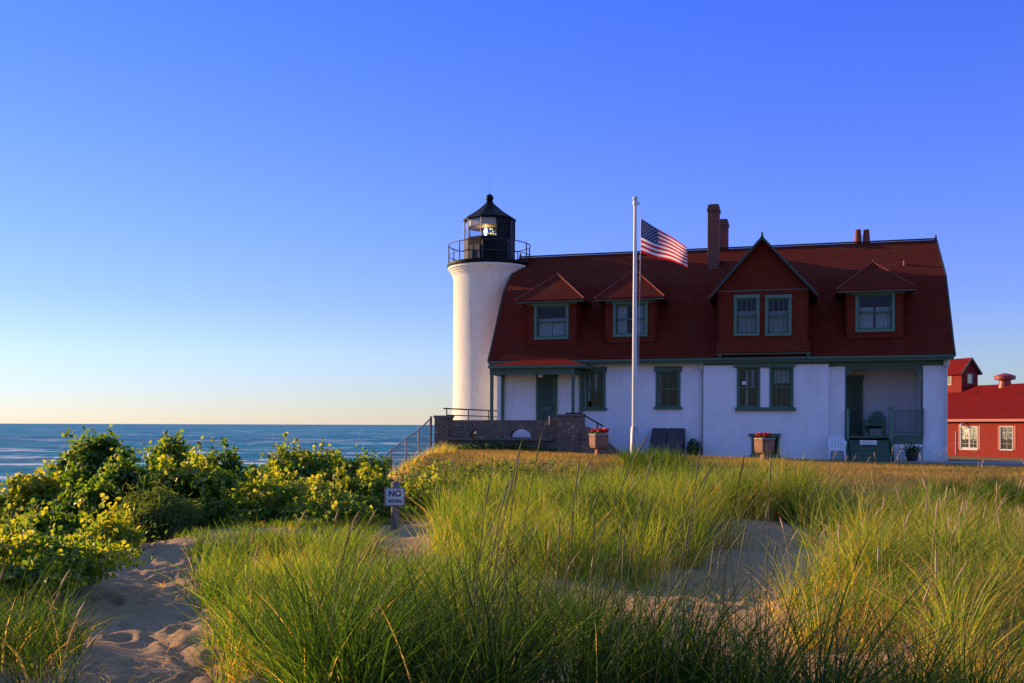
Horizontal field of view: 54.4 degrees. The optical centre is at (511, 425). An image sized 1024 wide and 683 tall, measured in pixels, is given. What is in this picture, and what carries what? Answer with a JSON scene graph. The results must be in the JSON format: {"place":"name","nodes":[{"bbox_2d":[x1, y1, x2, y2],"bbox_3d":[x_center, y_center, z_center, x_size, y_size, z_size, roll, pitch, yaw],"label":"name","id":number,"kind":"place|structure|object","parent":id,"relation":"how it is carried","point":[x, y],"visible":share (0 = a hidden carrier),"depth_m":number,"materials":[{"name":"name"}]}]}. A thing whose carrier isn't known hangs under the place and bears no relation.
{"place":"outdoors","nodes":[
{"label":"outdoors","id":0,"kind":"place"},
{"bbox_2d":[0,424,433,494],"bbox_3d":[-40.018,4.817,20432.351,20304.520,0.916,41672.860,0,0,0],"label":"lake water","id":1,"kind":"structure","parent":0,"point":[27,448],"depth_m":346.92,"materials":[{"name":"blue liquid"}]},
{"bbox_2d":[0,438,1023,682],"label":"beach grass","id":2,"kind":"structure","parent":0,"point":[424,608],"depth_m":7.50,"materials":[{"name":"green plant"}]},
{"bbox_2d":[0,450,1023,682],"bbox_3d":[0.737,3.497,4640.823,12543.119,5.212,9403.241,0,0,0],"label":"ground","id":3,"kind":"structure","parent":0,"point":[132,637],"depth_m":11.10,"materials":[{"name":"beige sand"}]},
{"bbox_2d":[0,459,88,524],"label":"shrub","id":4,"kind":"object","parent":3,"relation":"on","point":[24,489],"visible":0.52,"depth_m":18.22,"materials":[{"name":"green plant"}]},
{"bbox_2d":[0,499,92,540],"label":"shrub","id":5,"kind":"object","parent":3,"relation":"on","point":[43,524],"visible":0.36,"depth_m":15.29,"materials":[{"name":"green plant"}]},
{"bbox_2d":[44,443,78,518],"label":"shrub","id":6,"kind":"object","parent":3,"relation":"on","point":[62,463],"visible":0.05,"depth_m":19.88,"materials":[{"name":"green plant"}]},
{"bbox_2d":[0,498,152,598],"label":"shrub","id":7,"kind":"object","parent":3,"relation":"on","point":[66,556],"visible":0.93,"depth_m":10.36,"materials":[{"name":"green plant"}]},
{"bbox_2d":[56,424,141,486],"bbox_3d":[-7.939,1.031,19.427,1.612,2.128,1.735,0,0,0],"label":"shrub","id":8,"kind":"object","parent":3,"relation":"on","point":[96,451],"visible":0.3,"depth_m":19.25,"materials":[{"name":"green plant"}]},
{"bbox_2d":[68,493,144,551],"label":"shrub","id":9,"kind":"object","parent":3,"relation":"on","point":[134,535],"visible":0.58,"depth_m":14.32,"materials":[{"name":"green plant"}]},
{"bbox_2d":[54,447,178,531],"bbox_3d":[-6.893,1.270,17.997,2.109,1.769,2.375,0,0,35],"label":"shrub","id":10,"kind":"object","parent":3,"relation":"on","point":[115,477],"visible":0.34,"depth_m":17.60,"materials":[{"name":"green plant"}]},
{"bbox_2d":[112,465,210,543],"bbox_3d":[-5.804,1.360,16.515,1.551,1.421,1.575,0,0,-25],"label":"juniper","id":11,"kind":"object","parent":3,"relation":"on","point":[156,507],"visible":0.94,"depth_m":16.26,"materials":[{"name":"green plant"}]},
{"bbox_2d":[141,429,197,471],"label":"shrub","id":12,"kind":"object","parent":3,"relation":"on","point":[168,448],"visible":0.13,"depth_m":20.37,"materials":[{"name":"green plant"}]},
{"bbox_2d":[144,446,255,526],"bbox_3d":[-5.703,1.198,18.447,2.245,1.634,2.351,0,0,0],"label":"shrub","id":13,"kind":"object","parent":3,"relation":"on","point":[197,479],"visible":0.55,"depth_m":17.93,"materials":[{"name":"green plant"}]},
{"bbox_2d":[187,436,267,483],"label":"shrub","id":14,"kind":"object","parent":3,"relation":"on","point":[233,458],"visible":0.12,"depth_m":21.40,"materials":[{"name":"green plant"}]},
{"bbox_2d":[200,466,304,527],"bbox_3d":[-4.441,1.347,17.351,2.093,1.284,1.821,0,0,0],"label":"shrub","id":15,"kind":"object","parent":3,"relation":"on","point":[260,497],"visible":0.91,"depth_m":17.16,"materials":[{"name":"green plant"}]},
{"bbox_2d":[243,432,340,487],"bbox_3d":[-5.127,1.196,22.454,2.682,2.082,2.424,0,0,0],"label":"shrub","id":16,"kind":"object","parent":3,"relation":"on","point":[304,463],"visible":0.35,"depth_m":22.24,"materials":[{"name":"green plant"}]},
{"bbox_2d":[247,465,379,506],"bbox_3d":[-3.914,1.409,18.958,2.829,1.240,2.233,0,0,0],"label":"shrub","id":17,"kind":"object","parent":3,"relation":"on","point":[301,485],"visible":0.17,"depth_m":18.82,"materials":[{"name":"green plant"}]},
{"bbox_2d":[271,477,378,526],"bbox_3d":[-3.156,1.388,17.049,1.770,1.062,1.669,0,0,-36],"label":"shrub","id":18,"kind":"object","parent":3,"relation":"on","point":[321,508],"visible":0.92,"depth_m":16.73,"materials":[{"name":"green plant"}]},
{"bbox_2d":[39,455,651,547],"bbox_3d":[-2.327,1.418,20.531,14.058,1.335,8.558,0,0,-19],"label":"ground cover","id":19,"kind":"object","parent":3,"relation":"on","point":[453,472],"visible":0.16,"depth_m":23.98,"materials":[{"name":"green plant"}]},
{"bbox_2d":[320,444,391,482],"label":"shrub","id":20,"kind":"object","parent":3,"relation":"on","point":[373,463],"visible":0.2,"depth_m":23.37,"materials":[{"name":"green plant"}]},
{"bbox_2d":[328,461,408,523],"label":"shrub","id":21,"kind":"object","parent":3,"relation":"on","point":[376,488],"visible":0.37,"depth_m":19.41,"materials":[{"name":"green plant"}]},
{"bbox_2d":[346,460,392,482],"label":"shrub","id":22,"kind":"object","parent":3,"relation":"on","point":[382,477],"visible":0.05,"depth_m":22.48,"materials":[{"name":"green plant"}]},
{"bbox_2d":[384,481,404,528],"bbox_3d":[-1.996,1.516,16.976,0.350,1.121,0.200,0,0,-4],"label":"warning sign","id":23,"kind":"object","parent":3,"relation":"on","point":[392,491],"visible":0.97,"depth_m":16.89,"materials":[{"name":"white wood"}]},
{"bbox_2d":[380,416,431,471],"bbox_3d":[-3.707,1.327,31.716,0.211,3.299,8.793,0,0,9],"label":"stair railing","id":24,"kind":"object","parent":3,"relation":"on","point":[413,444],"visible":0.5,"depth_m":33.89,"materials":[{"name":"grey metal"}]},
{"bbox_2d":[388,461,476,509],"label":"shrub","id":25,"kind":"object","parent":3,"relation":"on","point":[415,489],"visible":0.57,"depth_m":20.55,"materials":[{"name":"green plant"}]},
{"bbox_2d":[447,184,530,432],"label":"lighthouse","id":26,"kind":"object","parent":3,"relation":"on","point":[484,268],"visible":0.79,"depth_m":41.24,"materials":[{"name":"paint"}]},
{"bbox_2d":[433,437,556,451],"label":"border plants","id":27,"kind":"object","parent":3,"relation":"on","point":[502,447],"visible":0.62,"depth_m":35.28,"materials":[{"name":"green plant"}]},
{"bbox_2d":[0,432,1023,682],"bbox_3d":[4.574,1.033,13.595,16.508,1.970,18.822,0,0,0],"label":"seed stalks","id":28,"kind":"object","parent":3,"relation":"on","point":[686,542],"visible":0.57,"depth_m":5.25,"materials":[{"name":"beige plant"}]},
{"bbox_2d":[433,408,620,455],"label":"stone terrace","id":29,"kind":"structure","parent":3,"relation":"on","point":[568,432],"depth_m":35.48,"materials":[{"name":"stone"}]},
{"bbox_2d":[589,434,608,454],"bbox_3d":[2.842,0.691,32.600,0.509,0.817,0.509,0,0,-20],"label":"brick planter","id":30,"kind":"object","parent":3,"relation":"on","point":[598,442],"visible":0.89,"depth_m":32.41,"materials":[{"name":"brick"}]},
{"bbox_2d":[589,427,609,433],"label":"geranium","id":31,"kind":"object","parent":30,"relation":"in","point":[598,431],"visible":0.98,"depth_m":32.46,"materials":[{"name":"red plant"}]},
{"bbox_2d":[630,196,640,452],"bbox_3d":[3.453,-2.606,28.000,0.257,7.681,0.257,0,0,-45],"label":"flagpole","id":32,"kind":"object","parent":3,"relation":"on","point":[634,435],"visible":0.92,"depth_m":27.95,"materials":[{"name":"white metal"}]},
{"bbox_2d":[641,219,686,266],"bbox_3d":[4.292,-5.116,27.998,1.317,1.368,0.282,0,0,-4],"label":"flag","id":33,"kind":"object","parent":32,"relation":"attached to","point":[657,243],"visible":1,"depth_m":28.02,"materials":[{"name":"multicoloured fabric"}]},
{"bbox_2d":[686,438,701,456],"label":"bush","id":34,"kind":"object","parent":3,"relation":"on","point":[691,446],"visible":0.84,"depth_m":35.46,"materials":[{"name":"green plant"}]},
{"bbox_2d":[393,448,1023,519],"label":"lawn grass","id":35,"kind":"structure","parent":3,"relation":"on","point":[860,465],"depth_m":27.14,"materials":[{"name":"green plant"}]},
{"bbox_2d":[487,204,955,461],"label":"keepers house","id":36,"kind":"structure","parent":3,"relation":"on","point":[811,348],"depth_m":36.46,"materials":[{"name":"paint"}]},
{"bbox_2d":[535,374,558,419],"bbox_3d":[1.330,-0.786,37.857,0.907,2.422,0.180,0,0,16],"label":"door","id":37,"kind":"structure","parent":36,"relation":"in","point":[546,386],"depth_m":37.87,"materials":[{"name":"teal paint"}]},
{"bbox_2d":[582,367,606,410],"bbox_3d":[3.097,-1.359,37.402,0.997,1.633,0.337,0,0,16],"label":"window","id":38,"kind":"structure","parent":36,"relation":"in","point":[598,370],"depth_m":37.35,"materials":[{"name":"teal paint"}]},
{"bbox_2d":[648,428,684,455],"bbox_3d":[5.590,0.815,35.962,1.200,1.411,1.247,0,0,16],"label":"cellar hatch","id":39,"kind":"object","parent":36,"relation":"attached to","point":[666,437],"visible":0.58,"depth_m":35.96,"materials":[{"name":"brown wood"}]},
{"bbox_2d":[648,428,684,453],"bbox_3d":[5.583,0.560,35.932,1.170,0.902,1.184,0,0,16],"label":"hatch door","id":40,"kind":"structure","parent":39,"relation":"in","point":[675,437],"depth_m":35.96,"materials":[{"name":"brown wood"}]},
{"bbox_2d":[654,366,681,408],"bbox_3d":[5.749,-1.372,36.642,1.022,1.581,0.302,0,0,16],"label":"window","id":41,"kind":"structure","parent":36,"relation":"in","point":[658,369],"depth_m":36.61,"materials":[{"name":"teal paint"}]},
{"bbox_2d":[737,367,759,406],"bbox_3d":[8.480,-1.373,35.695,0.809,1.469,0.292,0,0,16],"label":"window","id":42,"kind":"structure","parent":36,"relation":"in","point":[752,369],"depth_m":35.67,"materials":[{"name":"teal paint"}]},
{"bbox_2d":[749,434,780,457],"bbox_3d":[9.004,0.731,35.452,1.119,0.859,0.210,0,0,16],"label":"basement window","id":43,"kind":"structure","parent":36,"relation":"in","point":[777,436],"depth_m":35.41,"materials":[{"name":"teal paint"}]},
{"bbox_2d":[769,367,793,406],"bbox_3d":[9.579,-1.361,35.387,0.821,1.457,0.291,0,0,16],"label":"window","id":44,"kind":"structure","parent":36,"relation":"in","point":[781,375],"depth_m":35.36,"materials":[{"name":"teal paint"}]},
{"bbox_2d":[846,375,863,434],"bbox_3d":[12.674,-0.739,36.933,0.729,2.210,0.180,0,0,16],"label":"door","id":45,"kind":"structure","parent":36,"relation":"in","point":[854,382],"depth_m":36.92,"materials":[{"name":"teal paint"}]},
{"bbox_2d":[859,440,876,444],"bbox_3d":[12.216,0.595,34.128,0.600,0.166,0.028,0,0,16],"label":"plaque","id":46,"kind":"object","parent":36,"relation":"attached to","point":[868,442],"visible":1,"depth_m":34.12,"materials":[{"name":"white paint"}]},
{"bbox_2d":[864,411,887,435],"bbox_3d":[13.018,-0.065,35.641,0.760,0.903,0.880,0,0,30],"label":"porch chair","id":47,"kind":"object","parent":36,"relation":"on","point":[877,420],"visible":0.98,"depth_m":35.83,"materials":[{"name":"green paint"}]},
{"bbox_2d":[754,438,775,460],"bbox_3d":[8.013,0.817,31.600,0.491,0.817,0.491,0,0,-20],"label":"brick planter","id":48,"kind":"object","parent":3,"relation":"on","point":[762,445],"visible":0.83,"depth_m":31.43,"materials":[{"name":"brick"}]},
{"bbox_2d":[755,432,774,440],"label":"geranium","id":49,"kind":"object","parent":48,"relation":"in","point":[763,435],"visible":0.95,"depth_m":31.49,"materials":[{"name":"red plant"}]},
{"bbox_2d":[947,358,1023,457],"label":"red barn","id":50,"kind":"structure","parent":3,"relation":"on","point":[985,420],"depth_m":85.75,"materials":[{"name":"paint"}]},
{"bbox_2d":[960,426,977,449],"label":"window","id":51,"kind":"structure","parent":50,"relation":"in","point":[961,448],"depth_m":85.43,"materials":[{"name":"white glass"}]},
{"bbox_2d":[1000,426,1012,450],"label":"window","id":52,"kind":"structure","parent":50,"relation":"in","point":[1001,432],"depth_m":81.86,"materials":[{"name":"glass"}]},
{"bbox_2d":[0,0,1023,424],"label":"sky","id":53,"kind":"structure","parent":0,"point":[212,211],"materials":[{"name":"blue"}]},
{"bbox_2d":[824,460,1023,466],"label":"path","id":54,"kind":"structure","parent":0,"point":[984,463],"depth_m":32.59,"materials":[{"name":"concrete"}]},
{"bbox_2d":[827,435,846,459],"bbox_3d":[11.193,0.770,34.301,0.630,0.885,0.665,0,0,16],"label":"plastic chair","id":55,"kind":"object","parent":54,"relation":"on","point":[843,448],"visible":0.95,"depth_m":34.45,"materials":[{"name":"white plastic"}]},
{"bbox_2d":[906,451,918,460],"bbox_3d":[13.577,1.054,33.771,0.420,0.330,0.420,0,0,16],"label":"plant pot","id":56,"kind":"object","parent":54,"relation":"on","point":[911,456],"visible":0.92,"depth_m":33.61,"materials":[{"name":"black plastic"}]},
{"bbox_2d":[894,443,929,455],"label":"potted plant","id":57,"kind":"object","parent":56,"relation":"in","point":[913,448],"visible":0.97,"depth_m":33.68,"materials":[{"name":"green plant"}]}
]}

